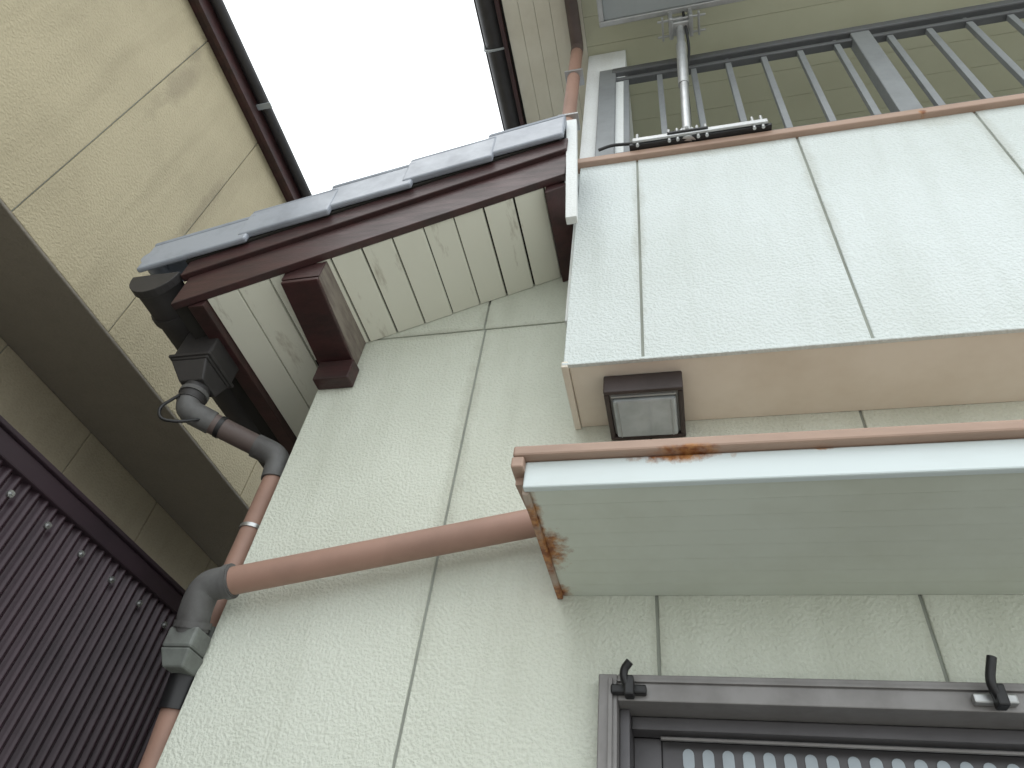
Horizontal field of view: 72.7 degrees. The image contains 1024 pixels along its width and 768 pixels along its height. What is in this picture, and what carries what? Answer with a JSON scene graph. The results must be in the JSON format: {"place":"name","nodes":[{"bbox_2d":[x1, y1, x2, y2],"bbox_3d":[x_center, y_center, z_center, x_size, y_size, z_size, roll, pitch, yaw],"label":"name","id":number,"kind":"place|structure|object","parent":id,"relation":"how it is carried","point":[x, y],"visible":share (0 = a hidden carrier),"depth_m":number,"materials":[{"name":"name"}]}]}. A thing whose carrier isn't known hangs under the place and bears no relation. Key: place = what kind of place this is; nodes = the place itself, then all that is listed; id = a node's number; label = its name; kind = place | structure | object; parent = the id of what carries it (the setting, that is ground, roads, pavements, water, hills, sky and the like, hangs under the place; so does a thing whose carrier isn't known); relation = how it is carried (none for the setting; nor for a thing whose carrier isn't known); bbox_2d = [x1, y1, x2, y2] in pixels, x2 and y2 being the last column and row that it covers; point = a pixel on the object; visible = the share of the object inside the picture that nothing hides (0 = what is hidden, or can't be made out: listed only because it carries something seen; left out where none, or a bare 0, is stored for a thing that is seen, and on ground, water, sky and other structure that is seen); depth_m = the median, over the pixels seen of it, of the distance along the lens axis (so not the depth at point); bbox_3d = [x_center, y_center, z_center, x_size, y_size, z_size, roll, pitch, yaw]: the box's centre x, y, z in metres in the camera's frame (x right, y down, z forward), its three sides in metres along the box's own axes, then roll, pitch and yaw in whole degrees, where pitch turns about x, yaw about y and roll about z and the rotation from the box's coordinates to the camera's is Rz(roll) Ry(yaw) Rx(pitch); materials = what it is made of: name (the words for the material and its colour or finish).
{"place":"outdoors","nodes":[
{"label":"outdoors","id":0,"kind":"place"},
{"bbox_2d":[188,0,290,201],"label":"neighbour eave","id":1,"kind":"object","parent":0,"point":[194,7],"visible":0.04,"depth_m":3.20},
{"bbox_2d":[194,0,301,200],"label":"neighbour fascia","id":2,"kind":"structure","parent":1,"relation":"attached to","point":[220,39],"depth_m":3.21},
{"bbox_2d":[156,330,484,767],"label":"wall panel corner","id":3,"kind":"object","parent":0,"point":[316,673],"depth_m":1.55,"materials":[{"name":"white paint"}]},
{"bbox_2d":[313,359,358,389],"bbox_3d":[-0.524,-0.028,2.075,0.114,0.076,0.046,-4,-46,13],"label":"bracket corbel","id":4,"kind":"object","parent":3,"relation":"attached to","point":[336,374],"visible":1,"depth_m":2.05,"materials":[{"name":"brown wood"}]},
{"bbox_2d":[223,0,503,194],"label":"sky","id":5,"kind":"structure","parent":0,"point":[355,89],"materials":[{"name":"white"}]},
{"bbox_2d":[175,187,560,443],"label":"roof deck","id":6,"kind":"structure","parent":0,"point":[190,321],"depth_m":2.16,"materials":[{"name":"wood"}]},
{"bbox_2d":[395,323,657,767],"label":"wall panel","id":7,"kind":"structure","parent":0,"point":[516,657],"depth_m":1.39,"materials":[{"name":"white paint"}]},
{"bbox_2d":[545,181,573,281],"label":"roof side beam","id":8,"kind":"structure","parent":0,"point":[555,195],"depth_m":2.06,"materials":[{"name":"brown wood"}]},
{"bbox_2d":[565,50,633,328],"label":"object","id":9,"kind":"structure","parent":0,"point":[597,64],"depth_m":2.61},
{"bbox_2d":[595,0,1023,155],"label":"balcony railing","id":10,"kind":"object","parent":9,"relation":"attached to","point":[895,92],"visible":0.71,"depth_m":2.46,"materials":[{"name":"grey metal"}]},
{"bbox_2d":[561,362,580,428],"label":"underside trim","id":11,"kind":"structure","parent":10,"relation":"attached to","point":[571,394],"depth_m":1.66,"materials":[{"name":"beige paint"}]},
{"bbox_2d":[603,371,685,440],"bbox_3d":[0.312,0.056,1.630,0.177,0.059,0.170,-4,-46,13],"label":"outdoor ceiling light","id":12,"kind":"object","parent":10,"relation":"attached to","point":[646,406],"visible":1,"depth_m":1.59,"materials":[{"name":"brown glass"}]},
{"bbox_2d":[578,93,1023,173],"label":"parapet flashing","id":13,"kind":"object","parent":10,"relation":"attached to","point":[974,106],"visible":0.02,"depth_m":2.10,"materials":[{"name":"metal"}]},
{"bbox_2d":[596,0,771,151],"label":"tv antenna","id":14,"kind":"object","parent":13,"relation":"on","point":[613,12],"visible":0.98,"depth_m":2.56,"materials":[{"name":"metal"}]},
{"bbox_2d":[564,160,640,362],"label":"balcony panel","id":15,"kind":"structure","parent":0,"point":[603,321],"depth_m":1.84,"materials":[{"name":"white paint"}]},
{"bbox_2d":[638,138,870,356],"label":"balcony panel","id":16,"kind":"structure","parent":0,"point":[739,249],"depth_m":1.76,"materials":[{"name":"white paint"}]},
{"bbox_2d":[562,326,1023,367],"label":"balcony drip edge","id":17,"kind":"object","parent":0,"point":[981,332],"visible":1,"depth_m":1.49,"materials":[{"name":"white metal"}]},
{"bbox_2d":[569,332,1023,426],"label":"balcony underside","id":18,"kind":"object","parent":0,"point":[958,370],"visible":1,"depth_m":1.54,"materials":[{"name":"beige paint"}]},
{"bbox_2d":[653,411,945,681],"bbox_3d":[0.546,0.266,1.494,0.470,0.767,0.031,-4,-46,13],"label":"wall panel over window","id":19,"kind":"structure","parent":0,"point":[867,637],"depth_m":1.28,"materials":[{"name":"white paint"}]},
{"bbox_2d":[597,674,1023,767],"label":"window frame","id":20,"kind":"object","parent":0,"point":[916,708],"visible":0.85,"depth_m":1.17,"materials":[{"name":"grey metal"}]},
{"bbox_2d":[619,659,632,688],"bbox_3d":[0.201,0.511,1.220,0.024,0.056,0.029,-4,-46,13],"label":"shutter latch hook","id":21,"kind":"object","parent":20,"relation":"attached to","point":[627,664],"visible":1,"depth_m":1.22,"materials":[{"name":"black metal"}]},
{"bbox_2d":[611,684,646,695],"bbox_3d":[0.206,0.540,1.228,0.062,0.016,0.016,-4,-46,13],"label":"shutter latch","id":22,"kind":"object","parent":20,"relation":"attached to","point":[618,689],"visible":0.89,"depth_m":1.22,"materials":[{"name":"black plastic"}]},
{"bbox_2d":[624,675,634,698],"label":"shutter latch block","id":23,"kind":"structure","parent":20,"relation":"attached to","point":[629,690],"depth_m":1.21,"materials":[{"name":"black metal"}]},
{"bbox_2d":[619,709,1023,767],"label":"window inner frame","id":24,"kind":"object","parent":20,"relation":"attached to","point":[640,752],"visible":1,"depth_m":1.20,"materials":[{"name":"grey metal"}]},
{"bbox_2d":[662,741,1023,767],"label":"shutter panel","id":25,"kind":"object","parent":20,"relation":"attached to","point":[672,754],"visible":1,"depth_m":1.21,"materials":[{"name":"black metal"}]},
{"bbox_2d":[683,749,1018,767],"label":"shutter slots","id":26,"kind":"object","parent":25,"relation":"attached to","point":[749,760],"visible":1,"depth_m":1.21,"materials":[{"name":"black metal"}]},
{"bbox_2d":[985,655,999,699],"bbox_3d":[0.758,0.464,1.095,0.026,0.071,0.030,-4,-46,13],"label":"shutter latch hook","id":27,"kind":"object","parent":20,"relation":"attached to","point":[990,674],"visible":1,"depth_m":1.09,"materials":[{"name":"black metal"}]},
{"bbox_2d":[971,693,1018,706],"bbox_3d":[0.761,0.498,1.097,0.062,0.016,0.016,-4,-46,13],"label":"shutter latch","id":28,"kind":"object","parent":20,"relation":"attached to","point":[980,699],"visible":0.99,"depth_m":1.09,"materials":[{"name":"silver metal"}]},
{"bbox_2d":[989,683,1010,710],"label":"shutter latch block","id":29,"kind":"structure","parent":20,"relation":"attached to","point":[1002,702],"depth_m":1.07,"materials":[{"name":"black plastic"}]},
{"bbox_2d":[636,113,1023,356],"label":"balcony joint sealant","id":30,"kind":"object","parent":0,"point":[839,251],"visible":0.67,"depth_m":1.79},
{"bbox_2d":[660,736,1023,755],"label":"window track","id":31,"kind":"structure","parent":0,"point":[864,747],"depth_m":1.18,"materials":[{"name":"grey metal"}]},
{"bbox_2d":[798,112,1023,337],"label":"balcony panel","id":32,"kind":"structure","parent":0,"point":[926,217],"depth_m":1.70,"materials":[{"name":"white paint"}]},
{"bbox_2d":[861,401,1023,683],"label":"wall panel over window","id":33,"kind":"structure","parent":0,"point":[971,631],"depth_m":1.23,"materials":[{"name":"white paint"}]},
{"bbox_2d":[975,104,1023,171],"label":"balcony panel","id":34,"kind":"structure","parent":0,"point":[1004,126],"depth_m":1.91,"materials":[{"name":"white paint"}]},
{"label":"ground","id":35,"kind":"structure","parent":0,"visible":0},
{"bbox_2d":[0,415,185,767],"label":"corrugated metal fence","id":36,"kind":"object","parent":35,"relation":"on","point":[91,594],"visible":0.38,"depth_m":1.73,"materials":[{"name":"metal"}]},
{"bbox_2d":[138,332,535,767],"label":"downpipe","id":37,"kind":"object","parent":35,"relation":"on","point":[205,367],"visible":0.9,"depth_m":1.52,"materials":[{"name":"plastic"}]},
{"bbox_2d":[374,306,948,767],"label":"wall joint sealant","id":38,"kind":"structure","parent":35,"relation":"on","point":[484,330],"depth_m":1.39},
{"bbox_2d":[295,261,365,364],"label":"bracket beam","id":39,"kind":"structure","parent":38,"relation":"attached to","point":[352,334],"depth_m":2.05,"materials":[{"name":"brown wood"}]},
{"bbox_2d":[282,262,325,280],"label":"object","id":40,"kind":"object","parent":39,"relation":"attached to","point":[313,270],"visible":0.8,"depth_m":1.95,"materials":[{"name":"brown wood"}]},
{"bbox_2d":[281,277,352,363],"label":"bracket beam bottom","id":41,"kind":"structure","parent":39,"relation":"attached to","point":[314,314],"depth_m":2.00,"materials":[{"name":"brown wood"}]},
{"bbox_2d":[377,301,490,339],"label":"gable panel","id":42,"kind":"structure","parent":38,"relation":"attached to","point":[473,318],"depth_m":2.18,"materials":[{"name":"paint"}]},
{"bbox_2d":[485,275,567,329],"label":"gable panel","id":43,"kind":"structure","parent":38,"relation":"on","point":[542,303],"depth_m":2.15,"materials":[{"name":"paint"}]},
{"bbox_2d":[511,419,1023,598],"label":"window canopy","id":44,"kind":"object","parent":38,"relation":"attached to","point":[933,509],"visible":1,"depth_m":1.17,"materials":[{"name":"white metal"}]},
{"bbox_3d":[-0.059,0.641,3.145,1.123,0.568,3.177,-4,-46,13],"label":"roof","id":45,"kind":"object","parent":38,"relation":"on","visible":0},
{"bbox_2d":[141,254,170,274],"bbox_3d":[-1.096,-0.348,2.169,0.056,0.056,0.114,-4,-46,13],"label":"verge tile nose","id":46,"kind":"object","parent":45,"relation":"on","point":[161,270],"visible":0.24,"depth_m":2.14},
{"bbox_2d":[167,259,187,281],"bbox_3d":[-0.922,-0.407,2.176,0.322,0.116,0.114,-4,-46,13],"label":"verge tile top","id":47,"kind":"object","parent":46,"relation":"on","point":[180,266],"visible":0.02,"depth_m":2.17,"materials":[{"name":"grey ceramic"}]},
{"bbox_2d":[129,272,264,467],"bbox_3d":[-0.704,0.818,3.128,0.161,0.152,3.224,-4,-46,13],"label":"rain gutter","id":48,"kind":"object","parent":45,"relation":"attached to","point":[156,294],"visible":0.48,"depth_m":2.05,"materials":[{"name":"plastic"}]},
{"bbox_2d":[188,299,296,455],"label":"eave fascia","id":49,"kind":"structure","parent":45,"relation":"attached to","point":[203,312],"depth_m":2.15,"materials":[{"name":"red wood"}]},
{"bbox_2d":[171,138,567,309],"bbox_3d":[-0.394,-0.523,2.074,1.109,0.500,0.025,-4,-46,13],"label":"verge board","id":50,"kind":"object","parent":45,"relation":"attached to","point":[369,210],"visible":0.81,"depth_m":2.06,"materials":[{"name":"red wood"}]},
{"bbox_2d":[186,138,562,263],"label":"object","id":51,"kind":"object","parent":50,"relation":"on","point":[352,206],"visible":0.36,"depth_m":2.09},
{"bbox_2d":[137,220,248,272],"bbox_3d":[-0.942,-0.421,2.098,0.322,0.213,0.018,-4,-46,13],"label":"verge tile flap","id":52,"kind":"object","parent":51,"relation":"attached to","point":[193,246],"visible":0.85,"depth_m":2.07,"materials":[{"name":"grey ceramic"}]},
{"bbox_2d":[155,215,254,246],"bbox_3d":[-0.933,-0.460,2.148,0.322,0.110,0.043,-4,-46,13],"label":"verge tile roll","id":53,"kind":"object","parent":52,"relation":"on","point":[202,231],"visible":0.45,"depth_m":2.13,"materials":[{"name":"grey ceramic"}]},
{"bbox_2d":[238,190,337,236],"bbox_3d":[-0.673,-0.514,2.109,0.270,0.193,0.021,-4,-46,13],"label":"verge tile flap","id":54,"kind":"object","parent":51,"relation":"attached to","point":[289,214],"visible":0.8,"depth_m":2.08,"materials":[{"name":"grey ceramic"}]},
{"bbox_2d":[253,188,338,212],"bbox_3d":[-0.664,-0.552,2.160,0.270,0.090,0.043,-4,-46,13],"label":"verge tile roll","id":55,"kind":"object","parent":54,"relation":"on","point":[295,200],"visible":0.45,"depth_m":2.14,"materials":[{"name":"grey ceramic"}]},
{"bbox_2d":[330,167,412,209],"bbox_3d":[-0.430,-0.596,2.120,0.270,0.193,0.018,-4,-46,13],"label":"verge tile flap","id":56,"kind":"object","parent":51,"relation":"attached to","point":[369,188],"visible":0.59,"depth_m":2.10,"materials":[{"name":"grey ceramic"}]},
{"bbox_2d":[332,162,415,188],"bbox_3d":[-0.421,-0.635,2.171,0.270,0.090,0.043,-4,-46,13],"label":"verge tile roll","id":57,"kind":"object","parent":56,"relation":"on","point":[370,176],"visible":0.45,"depth_m":2.15,"materials":[{"name":"grey ceramic"}]},
{"bbox_2d":[402,138,495,182],"bbox_3d":[-0.188,-0.681,2.130,0.270,0.193,0.021,-4,-46,13],"label":"verge tile flap","id":58,"kind":"object","parent":51,"relation":"attached to","point":[451,161],"visible":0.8,"depth_m":2.10,"materials":[{"name":"grey ceramic"}]},
{"bbox_2d":[411,137,495,161],"bbox_3d":[-0.178,-0.719,2.181,0.270,0.090,0.043,-4,-46,13],"label":"verge tile roll","id":59,"kind":"object","parent":58,"relation":"on","point":[453,149],"visible":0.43,"depth_m":2.17,"materials":[{"name":"grey ceramic"}]},
{"bbox_2d":[489,117,565,156],"bbox_3d":[0.041,-0.758,2.141,0.242,0.182,0.018,-4,-46,13],"label":"verge tile flap","id":60,"kind":"object","parent":51,"relation":"attached to","point":[530,136],"visible":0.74,"depth_m":2.12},
{"bbox_2d":[208,187,560,437],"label":"soffit boards","id":61,"kind":"object","parent":45,"relation":"on","point":[260,325],"visible":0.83,"depth_m":2.09,"materials":[{"name":"white wood"}]},
{"bbox_2d":[565,119,577,224],"bbox_3d":[0.173,-0.631,2.021,0.061,0.582,0.023,-4,-46,13],"label":"corner trim board","id":62,"kind":"object","parent":45,"relation":"attached to","point":[571,214],"visible":0.98,"depth_m":1.97,"materials":[{"name":"white wood"}]},
{"bbox_2d":[561,0,584,129],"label":"downpipe","id":63,"kind":"object","parent":45,"relation":"on","point":[574,76],"visible":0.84,"depth_m":2.75,"materials":[{"name":"plastic"}]},
{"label":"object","id":64,"kind":"object","parent":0,"visible":0},
{"bbox_2d":[0,337,217,589],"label":"wall panels","id":65,"kind":"object","parent":64,"relation":"attached to","point":[41,417],"visible":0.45,"depth_m":2.78,"materials":[{"name":"beige paint"}]},
{"bbox_2d":[11,41,256,423],"bbox_3d":[-2.620,-0.406,3.349,2.802,1.394,7.020,-4,-46,13],"label":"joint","id":66,"kind":"object","parent":64,"relation":"on","point":[101,133],"depth_m":2.48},
{"bbox_2d":[0,199,248,566],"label":"overhang soffit","id":67,"kind":"structure","parent":66,"relation":"attached to","point":[59,340],"depth_m":2.60,"materials":[{"name":"grey paint"}]},
{"bbox_2d":[0,0,285,506],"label":"wall panels","id":68,"kind":"object","parent":66,"relation":"attached to","point":[102,215],"visible":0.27,"depth_m":2.50,"materials":[{"name":"beige paint"}]},
{"bbox_3d":[-2.465,-1.153,4.076,2.881,0.536,7.332,-4,-46,13],"label":"neighbouring building","id":69,"kind":"object","parent":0,"visible":0},
{"bbox_2d":[210,0,311,197],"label":"rain gutter","id":70,"kind":"object","parent":69,"relation":"attached to","point":[264,105],"visible":0.34,"depth_m":3.25,"materials":[{"name":"plastic"}]},
{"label":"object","id":71,"kind":"structure","parent":0,"visible":0},
{"bbox_2d":[634,737,1023,756],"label":"shutter back","id":72,"kind":"object","parent":71,"relation":"attached to","point":[830,748],"depth_m":1.23,"materials":[{"name":"black metal"}]},
{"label":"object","id":73,"kind":"structure","parent":0,"visible":0},
{"bbox_2d":[500,0,587,124],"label":"roof deck","id":74,"kind":"structure","parent":73,"relation":"on","point":[504,19],"depth_m":3.04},
{"bbox_2d":[494,0,524,125],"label":"fascia","id":75,"kind":"structure","parent":74,"relation":"attached to","point":[508,57],"depth_m":3.03,"materials":[{"name":"red wood"}]},
{"bbox_2d":[473,0,520,129],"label":"rain gutter","id":76,"kind":"object","parent":75,"relation":"attached to","point":[489,26],"visible":0.38,"depth_m":3.07,"materials":[{"name":"plastic"}]},
{"bbox_2d":[502,0,588,158],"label":"eave boards","id":77,"kind":"object","parent":74,"relation":"attached to","point":[538,31],"depth_m":3.00,"materials":[{"name":"beige wood"}]},
{"bbox_2d":[581,0,1023,137],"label":"eave ceiling","id":78,"kind":"structure","parent":74,"relation":"attached to","point":[739,24],"depth_m":2.90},
{"bbox_3d":[-0.168,-0.666,2.209,0.270,0.096,0.114,-4,-46,13],"label":"verge tile top","id":79,"kind":"object","parent":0,"visible":0},
{"bbox_2d":[563,123,566,138],"bbox_3d":[0.060,-0.745,2.219,0.242,0.084,0.114,-4,-46,13],"label":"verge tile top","id":80,"kind":"object","parent":79,"relation":"on","point":[564,137],"visible":0.1,"depth_m":2.19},
{"bbox_2d":[489,114,566,136],"bbox_3d":[0.050,-0.797,2.191,0.242,0.079,0.043,-4,-46,13],"label":"verge tile roll","id":81,"kind":"object","parent":80,"relation":"on","point":[526,125],"visible":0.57,"depth_m":2.17,"materials":[{"name":"grey ceramic"}]}
]}

